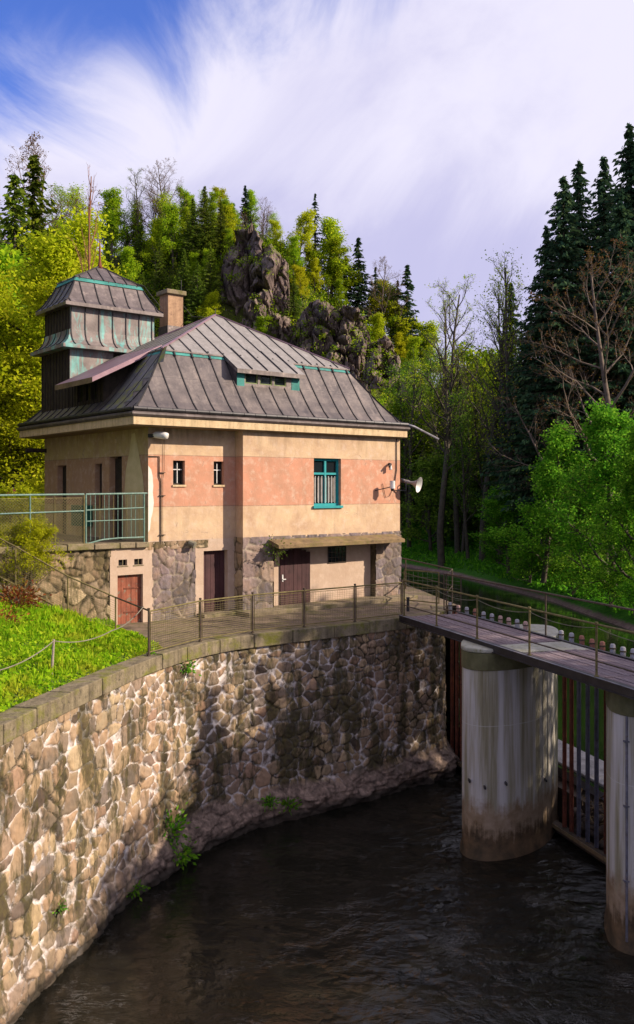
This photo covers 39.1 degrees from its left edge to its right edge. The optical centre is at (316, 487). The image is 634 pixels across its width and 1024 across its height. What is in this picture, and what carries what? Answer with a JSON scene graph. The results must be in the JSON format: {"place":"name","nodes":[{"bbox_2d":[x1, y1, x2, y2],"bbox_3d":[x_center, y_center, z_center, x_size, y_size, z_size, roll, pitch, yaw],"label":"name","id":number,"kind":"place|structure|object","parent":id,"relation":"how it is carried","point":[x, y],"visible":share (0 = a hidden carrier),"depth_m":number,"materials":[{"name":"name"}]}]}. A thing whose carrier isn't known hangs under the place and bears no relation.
{"place":"outdoors","nodes":[
{"label":"outdoors","id":0,"kind":"place"},
{"bbox_2d":[8,533,143,548],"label":"terrace ground","id":1,"kind":"structure","parent":0,"point":[79,538],"depth_m":27.94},
{"bbox_2d":[0,480,63,560],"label":"broadleaf tree","id":2,"kind":"object","parent":1,"relation":"on","point":[11,506],"visible":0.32,"depth_m":25.15,"materials":[{"name":"green plant"}]},
{"bbox_2d":[0,517,73,591],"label":"broadleaf tree","id":3,"kind":"object","parent":1,"relation":"on","point":[38,532],"visible":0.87,"depth_m":24.50,"materials":[{"name":"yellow plant"}]},
{"bbox_2d":[0,588,162,712],"bbox_3d":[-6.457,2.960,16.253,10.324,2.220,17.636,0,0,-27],"label":"bank","id":4,"kind":"object","parent":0,"point":[77,673],"depth_m":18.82,"materials":[{"name":"plant"}]},
{"bbox_2d":[0,575,53,610],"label":"shrub","id":5,"kind":"object","parent":4,"relation":"on","point":[18,596],"visible":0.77,"depth_m":23.32,"materials":[{"name":"red plant"}]},
{"bbox_2d":[0,592,91,620],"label":"stone stairs","id":6,"kind":"structure","parent":4,"relation":"on","point":[14,600],"depth_m":23.38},
{"bbox_2d":[0,538,115,628],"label":"stair fence","id":7,"kind":"object","parent":6,"relation":"on","point":[47,601],"visible":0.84,"depth_m":24.15,"materials":[{"name":"metal"}]},
{"bbox_2d":[118,587,455,646],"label":"paved walkway","id":8,"kind":"structure","parent":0,"point":[143,626],"depth_m":27.26,"materials":[{"name":"stone"}]},
{"bbox_2d":[17,241,438,624],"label":"weir keeper house","id":9,"kind":"structure","parent":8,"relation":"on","point":[278,440],"depth_m":29.78,"materials":[{"name":"paint"}]},
{"bbox_2d":[115,458,121,537],"bbox_3d":[-6.294,0.360,28.862,0.060,2.620,0.864,0,0,-39],"label":"door","id":10,"kind":"structure","parent":9,"relation":"in","point":[118,462],"depth_m":29.00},
{"bbox_2d":[118,574,140,623],"bbox_3d":[-5.621,3.375,26.744,0.854,1.550,0.070,0,0,-39],"label":"door","id":11,"kind":"structure","parent":9,"relation":"in","point":[129,586],"depth_m":26.74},
{"bbox_2d":[204,550,223,612],"bbox_3d":[-3.353,3.030,28.643,0.868,2.040,0.054,0,0,-39],"label":"door","id":12,"kind":"structure","parent":9,"relation":"in","point":[213,560],"depth_m":28.66,"materials":[{"name":"wood"}]},
{"bbox_2d":[280,549,309,604],"bbox_3d":[-0.726,3.020,30.200,1.258,1.900,0.100,0,0,-39],"label":"door","id":13,"kind":"structure","parent":9,"relation":"in","point":[294,566],"depth_m":30.17,"materials":[{"name":"brown wood"}]},
{"bbox_2d":[313,458,342,507],"bbox_3d":[0.319,-0.155,30.830,1.310,1.710,0.280,0,0,-39],"label":"window","id":14,"kind":"structure","parent":9,"relation":"in","point":[326,471],"depth_m":30.92,"materials":[{"name":"teal paint"}]},
{"bbox_2d":[0,227,633,743],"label":"ground","id":15,"kind":"structure","parent":0,"point":[622,617],"depth_m":80.35,"materials":[{"name":"plant"}]},
{"bbox_2d":[0,243,30,350],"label":"broadleaf tree","id":16,"kind":"object","parent":15,"relation":"on","point":[4,257],"visible":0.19,"depth_m":47.52,"materials":[{"name":"green plant"}]},
{"bbox_2d":[0,259,34,437],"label":"broadleaf tree","id":17,"kind":"object","parent":15,"relation":"on","point":[7,297],"visible":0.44,"depth_m":39.17,"materials":[{"name":"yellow plant"}]},
{"bbox_2d":[0,171,38,482],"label":"conifer tree","id":18,"kind":"object","parent":15,"relation":"on","point":[10,231],"visible":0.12,"depth_m":61.86,"materials":[{"name":"green plant"}]},
{"bbox_2d":[0,336,44,522],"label":"broadleaf tree","id":19,"kind":"object","parent":15,"relation":"on","point":[13,438],"visible":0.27,"depth_m":40.00,"materials":[{"name":"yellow plant"}]},
{"bbox_2d":[5,155,66,315],"bbox_3d":[-20.157,-10.226,63.749,12.440,27.214,12.880,0,0,17],"label":"conifer tree","id":20,"kind":"object","parent":15,"relation":"on","point":[36,185],"visible":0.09,"depth_m":63.80,"materials":[{"name":"green plant"}]},
{"bbox_2d":[0,131,107,243],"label":"broadleaf tree","id":21,"kind":"object","parent":15,"relation":"on","point":[33,140],"visible":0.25,"depth_m":77.76,"materials":[{"name":"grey plant"}]},
{"bbox_2d":[0,201,120,522],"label":"broadleaf tree","id":22,"kind":"object","parent":15,"relation":"on","point":[46,251],"visible":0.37,"depth_m":42.30,"materials":[{"name":"green plant"}]},
{"bbox_2d":[0,256,131,519],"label":"broadleaf tree","id":23,"kind":"object","parent":15,"relation":"on","point":[48,287],"visible":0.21,"depth_m":40.24,"materials":[{"name":"green plant"}]},
{"bbox_2d":[0,541,148,619],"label":"terrace wall","id":24,"kind":"structure","parent":15,"relation":"on","point":[89,564],"depth_m":25.65,"materials":[{"name":"stone"}]},
{"bbox_2d":[0,493,84,546],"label":"terrace fence","id":25,"kind":"object","parent":24,"relation":"on","point":[51,511],"visible":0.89,"depth_m":25.13,"materials":[{"name":"metal"}]},
{"bbox_2d":[85,492,146,542],"bbox_3d":[-5.910,0.921,26.391,1.986,1.558,0.056,0,0,-39],"label":"balcony railing","id":26,"kind":"object","parent":24,"relation":"on","point":[113,509],"visible":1,"depth_m":26.32,"materials":[{"name":"metal"}]},
{"bbox_2d":[66,166,98,271],"bbox_3d":[-10.144,-5.742,39.708,1.827,17.571,1.453,0,0,28],"label":"broadleaf tree","id":27,"kind":"object","parent":15,"relation":"on","point":[88,258],"visible":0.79,"depth_m":39.53,"materials":[{"name":"orange plant"}]},
{"bbox_2d":[98,186,134,265],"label":"broadleaf tree","id":28,"kind":"object","parent":15,"relation":"on","point":[113,216],"visible":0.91,"depth_m":153.74,"materials":[{"name":"green plant"}]},
{"bbox_2d":[109,168,155,250],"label":"broadleaf tree","id":29,"kind":"object","parent":15,"relation":"on","point":[137,201],"visible":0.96,"depth_m":154.47,"materials":[{"name":"green plant"}]},
{"bbox_2d":[119,245,147,283],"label":"broadleaf tree","id":30,"kind":"object","parent":15,"relation":"on","point":[126,252],"visible":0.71,"depth_m":147.19,"materials":[{"name":"green plant"}]},
{"bbox_2d":[137,216,168,274],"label":"broadleaf tree","id":31,"kind":"object","parent":15,"relation":"on","point":[155,229],"visible":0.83,"depth_m":151.64,"materials":[{"name":"green plant"}]},
{"bbox_2d":[149,238,169,290],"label":"conifer tree","id":32,"kind":"object","parent":15,"relation":"on","point":[158,271],"visible":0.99,"depth_m":149.21,"materials":[{"name":"green plant"}]},
{"bbox_2d":[129,159,200,257],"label":"broadleaf tree","id":33,"kind":"object","parent":15,"relation":"on","point":[159,179],"visible":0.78,"depth_m":156.69,"materials":[{"name":"grey plant"}]},
{"bbox_2d":[147,202,186,272],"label":"broadleaf tree","id":34,"kind":"object","parent":15,"relation":"on","point":[171,223],"visible":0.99,"depth_m":151.46,"materials":[{"name":"green plant"}]},
{"bbox_2d":[172,248,197,325],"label":"conifer tree","id":35,"kind":"object","parent":15,"relation":"on","point":[185,266],"visible":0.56,"depth_m":143.78,"materials":[{"name":"green plant"}]},
{"bbox_2d":[174,198,207,260],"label":"conifer tree","id":36,"kind":"object","parent":15,"relation":"on","point":[193,242],"visible":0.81,"depth_m":151.71,"materials":[{"name":"green plant"}]},
{"bbox_2d":[183,261,210,325],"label":"conifer tree","id":37,"kind":"object","parent":15,"relation":"on","point":[197,297],"visible":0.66,"depth_m":142.70,"materials":[{"name":"green plant"}]},
{"bbox_2d":[183,186,223,259],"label":"conifer tree","id":38,"kind":"object","parent":15,"relation":"on","point":[204,216],"visible":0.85,"depth_m":152.62,"materials":[{"name":"green plant"}]},
{"bbox_2d":[194,290,220,319],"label":"broadleaf tree","id":39,"kind":"object","parent":15,"relation":"on","point":[210,300],"visible":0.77,"depth_m":142.26,"materials":[{"name":"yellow plant"}]},
{"bbox_2d":[199,244,226,310],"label":"conifer tree","id":40,"kind":"object","parent":15,"relation":"on","point":[210,283],"visible":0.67,"depth_m":144.80,"materials":[{"name":"green plant"}]},
{"bbox_2d":[211,200,232,262],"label":"conifer tree","id":41,"kind":"object","parent":15,"relation":"on","point":[220,231],"visible":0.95,"depth_m":152.83,"materials":[{"name":"green plant"}]},
{"bbox_2d":[0,605,458,1023],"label":"quay wall","id":42,"kind":"structure","parent":15,"relation":"on","point":[102,770],"depth_m":22.53,"materials":[{"name":"stone"}]},
{"bbox_2d":[157,802,198,857],"bbox_3d":[-3.667,8.425,21.882,1.390,1.704,1.131,0,0,12],"label":"fern","id":43,"kind":"object","parent":42,"relation":"attached to","point":[171,829],"visible":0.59,"depth_m":21.83,"materials":[{"name":"green plant"}]},
{"bbox_2d":[147,580,402,655],"bbox_3d":[-0.964,3.470,25.006,9.464,1.160,0.893,0,0,-44],"label":"quay fence","id":44,"kind":"object","parent":42,"relation":"on","point":[304,595],"visible":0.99,"depth_m":24.95,"materials":[{"name":"metal"}]},
{"bbox_2d":[219,223,289,333],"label":"rock outcrop","id":45,"kind":"object","parent":15,"relation":"on","point":[237,293],"visible":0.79,"depth_m":145.33,"materials":[{"name":"stone"}]},
{"bbox_2d":[119,218,433,409],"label":"slope undergrowth","id":46,"kind":"object","parent":15,"relation":"on","point":[290,278],"visible":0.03,"depth_m":153.38,"materials":[{"name":"green plant"}]},
{"bbox_2d":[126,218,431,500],"bbox_3d":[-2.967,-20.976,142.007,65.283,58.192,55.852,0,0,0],"label":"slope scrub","id":47,"kind":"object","parent":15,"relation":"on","point":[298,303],"visible":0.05,"depth_m":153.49,"materials":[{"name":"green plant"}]},
{"bbox_2d":[277,315,301,346],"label":"rock outcrop","id":48,"kind":"object","parent":15,"relation":"on","point":[285,327],"visible":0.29,"depth_m":144.02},
{"bbox_2d":[286,235,304,274],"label":"broadleaf tree","id":49,"kind":"object","parent":15,"relation":"on","point":[294,252],"visible":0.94,"depth_m":152.92,"materials":[{"name":"green plant"}]},
{"bbox_2d":[284,208,318,263],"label":"broadleaf tree","id":50,"kind":"object","parent":15,"relation":"on","point":[307,217],"visible":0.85,"depth_m":156.44,"materials":[{"name":"green plant"}]},
{"bbox_2d":[220,227,424,407],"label":"cliff scrub","id":51,"kind":"object","parent":15,"relation":"on","point":[323,336],"visible":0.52,"depth_m":138.90,"materials":[{"name":"green plant"}]},
{"bbox_2d":[305,216,352,300],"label":"broadleaf tree","id":52,"kind":"object","parent":15,"relation":"on","point":[329,228],"visible":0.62,"depth_m":159.15,"materials":[{"name":"green plant"}]},
{"bbox_2d":[299,299,370,392],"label":"rock outcrop","id":53,"kind":"object","parent":15,"relation":"on","point":[341,329],"visible":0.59,"depth_m":138.82,"materials":[{"name":"stone"}]},
{"bbox_2d":[322,233,367,304],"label":"broadleaf tree","id":54,"kind":"object","parent":15,"relation":"on","point":[337,250],"visible":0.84,"depth_m":158.13,"materials":[{"name":"green plant"}]},
{"bbox_2d":[344,237,377,325],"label":"conifer tree","id":55,"kind":"object","parent":15,"relation":"on","point":[357,254],"visible":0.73,"depth_m":159.61,"materials":[{"name":"green plant"}]},
{"bbox_2d":[363,335,401,388],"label":"rock outcrop","id":56,"kind":"object","parent":15,"relation":"on","point":[386,343],"visible":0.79,"depth_m":132.38,"materials":[{"name":"stone"}]},
{"bbox_2d":[360,255,413,332],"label":"broadleaf tree","id":57,"kind":"object","parent":15,"relation":"on","point":[383,286],"visible":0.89,"depth_m":158.07,"materials":[{"name":"brown plant"}]},
{"bbox_2d":[384,301,425,373],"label":"broadleaf tree","id":58,"kind":"object","parent":15,"relation":"on","point":[403,327],"visible":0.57,"depth_m":158.90,"materials":[{"name":"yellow plant"}]},
{"bbox_2d":[390,265,424,371],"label":"conifer tree","id":59,"kind":"object","parent":15,"relation":"on","point":[408,286],"visible":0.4,"depth_m":159.69,"materials":[{"name":"green plant"}]},
{"bbox_2d":[380,356,438,530],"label":"broadleaf tree","id":60,"kind":"object","parent":15,"relation":"on","point":[401,411],"visible":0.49,"depth_m":100.84,"materials":[{"name":"green plant"}]},
{"bbox_2d":[386,397,440,531],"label":"broadleaf tree","id":61,"kind":"object","parent":15,"relation":"on","point":[420,425],"visible":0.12,"depth_m":102.36,"materials":[{"name":"green plant"}]},
{"bbox_2d":[391,357,441,547],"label":"broadleaf tree","id":62,"kind":"object","parent":15,"relation":"on","point":[410,456],"visible":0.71,"depth_m":97.36,"materials":[{"name":"green plant"}]},
{"bbox_2d":[411,320,450,385],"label":"broadleaf tree","id":63,"kind":"object","parent":15,"relation":"on","point":[429,326],"visible":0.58,"depth_m":158.34,"materials":[{"name":"green plant"}]},
{"bbox_2d":[400,450,471,550],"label":"broadleaf tree","id":64,"kind":"object","parent":15,"relation":"on","point":[430,479],"visible":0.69,"depth_m":92.81,"materials":[{"name":"green plant"}]},
{"bbox_2d":[424,591,459,757],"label":"quay wall","id":65,"kind":"structure","parent":15,"relation":"on","point":[447,661],"depth_m":32.09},
{"bbox_2d":[411,282,480,553],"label":"broadleaf tree","id":66,"kind":"object","parent":15,"relation":"on","point":[457,547],"visible":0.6,"depth_m":90.94,"materials":[{"name":"brown plant"}]},
{"bbox_2d":[400,358,495,473],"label":"broadleaf tree","id":67,"kind":"object","parent":15,"relation":"on","point":[427,445],"visible":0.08,"depth_m":97.88,"materials":[{"name":"green plant"}]},
{"bbox_2d":[402,274,498,568],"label":"broadleaf tree","id":68,"kind":"object","parent":15,"relation":"on","point":[448,443],"visible":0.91,"depth_m":86.43,"materials":[{"name":"brown plant"}]},
{"bbox_2d":[411,429,497,542],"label":"broadleaf tree","id":69,"kind":"object","parent":15,"relation":"on","point":[474,487],"visible":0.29,"depth_m":91.50,"materials":[{"name":"green plant"}]},
{"bbox_2d":[442,385,487,559],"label":"broadleaf tree","id":70,"kind":"object","parent":15,"relation":"on","point":[462,462],"visible":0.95,"depth_m":85.73,"materials":[{"name":"green plant"}]},
{"bbox_2d":[439,362,495,553],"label":"broadleaf tree","id":71,"kind":"object","parent":15,"relation":"on","point":[463,532],"visible":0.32,"depth_m":89.68,"materials":[{"name":"green plant"}]},
{"bbox_2d":[452,365,500,546],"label":"broadleaf tree","id":72,"kind":"object","parent":15,"relation":"on","point":[478,456],"visible":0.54,"depth_m":88.53,"materials":[{"name":"green plant"}]},
{"bbox_2d":[447,341,505,473],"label":"broadleaf tree","id":73,"kind":"object","parent":15,"relation":"on","point":[469,357],"visible":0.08,"depth_m":100.33,"materials":[{"name":"green plant"}]},
{"bbox_2d":[448,255,528,560],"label":"broadleaf tree","id":74,"kind":"object","parent":15,"relation":"on","point":[482,529],"visible":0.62,"depth_m":83.32,"materials":[{"name":"brown plant"}]},
{"bbox_2d":[462,279,525,563],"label":"broadleaf tree","id":75,"kind":"object","parent":15,"relation":"on","point":[501,368],"visible":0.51,"depth_m":81.04,"materials":[{"name":"brown plant"}]},
{"bbox_2d":[470,282,523,539],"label":"conifer tree","id":76,"kind":"object","parent":15,"relation":"on","point":[516,336],"visible":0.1,"depth_m":87.81,"materials":[{"name":"green plant"}]},
{"bbox_2d":[467,484,531,572],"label":"bush","id":77,"kind":"object","parent":15,"relation":"on","point":[494,508],"visible":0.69,"depth_m":72.45,"materials":[{"name":"green plant"}]},
{"bbox_2d":[466,247,537,567],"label":"broadleaf tree","id":78,"kind":"object","parent":15,"relation":"on","point":[507,366],"visible":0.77,"depth_m":76.16,"materials":[{"name":"brown plant"}]},
{"bbox_2d":[477,316,540,559],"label":"conifer tree","id":79,"kind":"object","parent":15,"relation":"on","point":[501,427],"visible":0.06,"depth_m":78.02,"materials":[{"name":"green plant"}]},
{"bbox_2d":[400,515,633,615],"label":"river bank grass","id":80,"kind":"structure","parent":15,"relation":"on","point":[475,561],"depth_m":82.75,"materials":[{"name":"plant"}]},
{"bbox_2d":[454,726,603,849],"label":"weir sill","id":81,"kind":"structure","parent":15,"relation":"on","point":[601,773],"depth_m":25.04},
{"bbox_2d":[574,788,603,848],"bbox_3d":[7.636,8.587,22.616,1.131,1.122,2.978,0,0,-19],"label":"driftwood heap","id":82,"kind":"object","parent":81,"relation":"on","point":[601,832],"visible":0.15,"depth_m":23.20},
{"bbox_2d":[501,533,557,582],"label":"bush","id":83,"kind":"object","parent":15,"relation":"on","point":[531,564],"visible":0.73,"depth_m":66.86,"materials":[{"name":"green plant"}]},
{"bbox_2d":[479,419,592,582],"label":"broadleaf tree","id":84,"kind":"object","parent":15,"relation":"on","point":[559,440],"visible":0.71,"depth_m":65.95,"materials":[{"name":"green plant"}]},
{"bbox_2d":[481,225,601,557],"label":"conifer tree","id":85,"kind":"object","parent":15,"relation":"on","point":[536,305],"visible":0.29,"depth_m":73.54,"materials":[{"name":"green plant"}]},
{"bbox_2d":[480,176,624,562],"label":"conifer tree","id":86,"kind":"object","parent":15,"relation":"on","point":[562,244],"visible":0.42,"depth_m":72.31,"materials":[{"name":"green plant"}]},
{"bbox_2d":[495,161,610,460],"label":"conifer tree","id":87,"kind":"object","parent":15,"relation":"on","point":[580,208],"visible":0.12,"depth_m":77.61,"materials":[{"name":"green plant"}]},
{"bbox_2d":[483,237,633,573],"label":"broadleaf tree","id":88,"kind":"object","parent":15,"relation":"on","point":[604,372],"visible":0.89,"depth_m":67.83,"materials":[{"name":"brown plant"}]},
{"bbox_2d":[542,552,608,594],"bbox_3d":[17.726,5.837,61.083,4.523,3.452,4.298,0,0,-34],"label":"bush","id":89,"kind":"object","parent":15,"relation":"on","point":[561,562],"visible":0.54,"depth_m":60.72,"materials":[{"name":"green plant"}]},
{"bbox_2d":[525,290,633,555],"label":"broadleaf tree","id":90,"kind":"object","parent":15,"relation":"on","point":[591,381],"visible":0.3,"depth_m":71.57,"materials":[{"name":"brown plant"}]},
{"bbox_2d":[533,462,628,586],"bbox_3d":[18.549,2.433,63.054,7.488,9.141,7.527,0,0,-34],"label":"broadleaf tree","id":91,"kind":"object","parent":15,"relation":"on","point":[579,509],"visible":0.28,"depth_m":62.65,"materials":[{"name":"green plant"}]},
{"bbox_2d":[538,397,633,595],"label":"broadleaf tree","id":92,"kind":"object","parent":15,"relation":"on","point":[604,440],"visible":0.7,"depth_m":55.82,"materials":[{"name":"green plant"}]},
{"bbox_2d":[568,156,615,390],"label":"conifer tree","id":93,"kind":"object","parent":15,"relation":"on","point":[603,181],"visible":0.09,"depth_m":79.76,"materials":[{"name":"green plant"}]},
{"bbox_2d":[558,189,633,555],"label":"conifer tree","id":94,"kind":"object","parent":15,"relation":"on","point":[619,223],"visible":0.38,"depth_m":71.58,"materials":[{"name":"green plant"}]},
{"bbox_2d":[569,122,633,414],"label":"conifer tree","id":95,"kind":"object","parent":15,"relation":"on","point":[628,156],"visible":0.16,"depth_m":75.67,"materials":[{"name":"green plant"}]},
{"bbox_2d":[578,561,633,605],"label":"bush","id":96,"kind":"object","parent":15,"relation":"on","point":[606,585],"visible":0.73,"depth_m":54.29,"materials":[{"name":"green plant"}]},
{"bbox_2d":[582,415,633,586],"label":"broadleaf tree","id":97,"kind":"object","parent":15,"relation":"on","point":[625,484],"visible":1,"depth_m":51.43,"materials":[{"name":"green plant"}]},
{"bbox_2d":[606,577,633,614],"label":"bush","id":98,"kind":"object","parent":15,"relation":"on","point":[629,596],"visible":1,"depth_m":51.31,"materials":[{"name":"green plant"}]},
{"bbox_2d":[0,0,633,387],"label":"sky","id":99,"kind":"structure","parent":0,"point":[438,134],"materials":[{"name":"blue"}]},
{"bbox_2d":[14,767,633,1023],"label":"water","id":100,"kind":"structure","parent":0,"point":[397,908],"depth_m":18.48,"materials":[{"name":"liquid"}]},
{"bbox_2d":[460,624,558,860],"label":"bridge pier","id":101,"kind":"structure","parent":100,"relation":"in","point":[509,758],"depth_m":22.53,"materials":[{"name":"concrete"}]},
{"bbox_2d":[450,611,461,769],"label":"weir gate","id":102,"kind":"structure","parent":101,"relation":"attached to","point":[459,763],"depth_m":29.86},
{"bbox_2d":[552,676,605,864],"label":"weir gate","id":103,"kind":"structure","parent":101,"relation":"attached to","point":[588,846],"depth_m":23.12,"materials":[{"name":"brown metal"}]},
{"bbox_2d":[604,691,633,955],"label":"bridge pier","id":104,"kind":"structure","parent":100,"relation":"in","point":[619,920],"depth_m":18.02,"materials":[{"name":"concrete"}]},
{"bbox_2d":[398,612,633,699],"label":"footbridge","id":105,"kind":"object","parent":104,"relation":"on","point":[615,680],"visible":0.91,"depth_m":21.70,"materials":[{"name":"grey wood"}]},
{"bbox_2d":[402,579,633,687],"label":"bridge railing","id":106,"kind":"object","parent":105,"relation":"on","point":[529,609],"visible":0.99,"depth_m":20.85,"materials":[{"name":"metal"}]},
{"bbox_2d":[446,573,633,636],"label":"bridge railing","id":107,"kind":"object","parent":105,"relation":"on","point":[583,600],"visible":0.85,"depth_m":23.70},
{"bbox_2d":[401,566,633,792],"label":"grass bank","id":108,"kind":"structure","parent":0,"point":[475,588],"depth_m":55.02,"materials":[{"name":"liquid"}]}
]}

